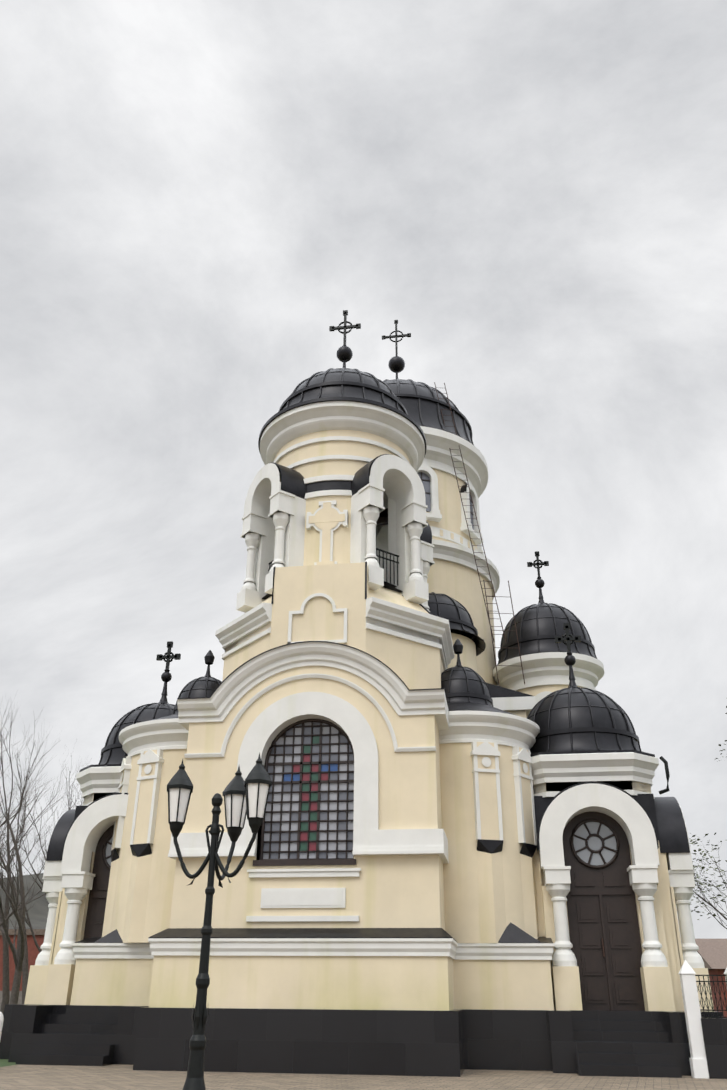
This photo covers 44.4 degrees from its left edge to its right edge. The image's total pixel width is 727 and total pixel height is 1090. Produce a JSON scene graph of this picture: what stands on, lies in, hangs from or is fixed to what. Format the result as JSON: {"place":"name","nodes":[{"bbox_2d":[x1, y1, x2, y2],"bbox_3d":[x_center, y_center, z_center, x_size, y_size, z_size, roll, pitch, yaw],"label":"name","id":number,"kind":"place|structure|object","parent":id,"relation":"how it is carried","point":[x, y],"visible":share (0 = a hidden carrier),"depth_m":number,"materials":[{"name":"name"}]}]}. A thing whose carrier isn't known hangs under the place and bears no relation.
{"place":"outdoors","nodes":[
{"label":"outdoors","id":0,"kind":"place"},
{"bbox_2d":[0,873,48,928],"bbox_3d":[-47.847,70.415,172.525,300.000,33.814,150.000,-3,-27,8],"label":"house roof","id":1,"kind":"structure","parent":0,"point":[38,914],"depth_m":190.15,"materials":[{"name":"grey"}]},
{"bbox_2d":[0,1064,726,1089],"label":"pavement","id":2,"kind":"structure","parent":0,"point":[66,1077],"depth_m":17.21,"materials":[{"name":"brick"}]},
{"bbox_2d":[0,1012,3,1038],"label":"fence post","id":3,"kind":"object","parent":2,"relation":"on","point":[1,1020],"visible":1,"depth_m":19.02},
{"bbox_2d":[0,1059,17,1066],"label":"ground grass","id":4,"kind":"structure","parent":2,"relation":"on","point":[4,1062],"depth_m":20.63,"materials":[{"name":"green plant"}]},
{"bbox_2d":[0,756,49,925],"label":"tree","id":5,"kind":"object","parent":4,"relation":"on","point":[11,914],"visible":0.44,"depth_m":33.69,"materials":[{"name":"brown plant"}]},
{"bbox_2d":[0,690,51,1003],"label":"tree","id":6,"kind":"object","parent":4,"relation":"on","point":[18,955],"visible":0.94,"depth_m":30.51,"materials":[{"name":"brown plant"}]},
{"bbox_2d":[0,778,57,1003],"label":"tree","id":7,"kind":"object","parent":4,"relation":"on","point":[25,971],"visible":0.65,"depth_m":34.67,"materials":[{"name":"brown plant"}]},
{"bbox_2d":[0,774,57,836],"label":"tree","id":8,"kind":"object","parent":4,"relation":"on","point":[8,819],"visible":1,"depth_m":31.45,"materials":[{"name":"brown plant"}]},
{"bbox_2d":[0,702,66,1013],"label":"tree","id":9,"kind":"object","parent":4,"relation":"on","point":[5,994],"visible":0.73,"depth_m":36.78,"materials":[{"name":"brown plant"}]},
{"bbox_2d":[0,795,79,889],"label":"tree","id":10,"kind":"object","parent":4,"relation":"on","point":[40,887],"visible":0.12,"depth_m":35.01,"materials":[{"name":"brown plant"}]},
{"bbox_2d":[0,755,90,951],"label":"tree","id":11,"kind":"object","parent":4,"relation":"on","point":[28,922],"visible":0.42,"depth_m":43.09,"materials":[{"name":"brown plant"}]},
{"bbox_2d":[0,929,45,1008],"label":"brick wall","id":12,"kind":"structure","parent":2,"relation":"on","point":[33,952],"depth_m":42.39,"materials":[{"name":"red brick"}]},
{"bbox_2d":[167,753,271,1089],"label":"lamp post","id":13,"kind":"object","parent":2,"relation":"on","point":[248,796],"visible":1,"depth_m":11.62,"materials":[{"name":"metal"}]},
{"bbox_2d":[0,310,722,1077],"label":"church","id":14,"kind":"structure","parent":2,"relation":"on","point":[466,852],"depth_m":22.42,"materials":[{"name":"beige paint"}]},
{"bbox_2d":[678,960,708,1077],"bbox_3d":[7.048,10.090,19.022,0.340,2.230,0.340,-3,-27,8],"label":"fence post","id":15,"kind":"object","parent":2,"relation":"on","point":[697,1059],"visible":0.95,"depth_m":18.88,"materials":[{"name":"white paint"}]},
{"bbox_2d":[695,975,726,1078],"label":"iron fence","id":16,"kind":"object","parent":2,"relation":"on","point":[714,1030],"visible":0.88,"depth_m":18.67,"materials":[{"name":"black metal"}]},
{"bbox_2d":[0,0,726,938],"label":"sky","id":17,"kind":"structure","parent":0,"point":[193,193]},
{"bbox_2d":[689,706,726,928],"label":"tree","id":18,"kind":"object","parent":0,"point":[711,898],"visible":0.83,"depth_m":26.55,"materials":[{"name":"brown plant"}]},
{"bbox_2d":[695,939,726,1016],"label":"brick house","id":19,"kind":"structure","parent":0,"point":[712,953],"depth_m":44.46,"materials":[{"name":"brown brick"}]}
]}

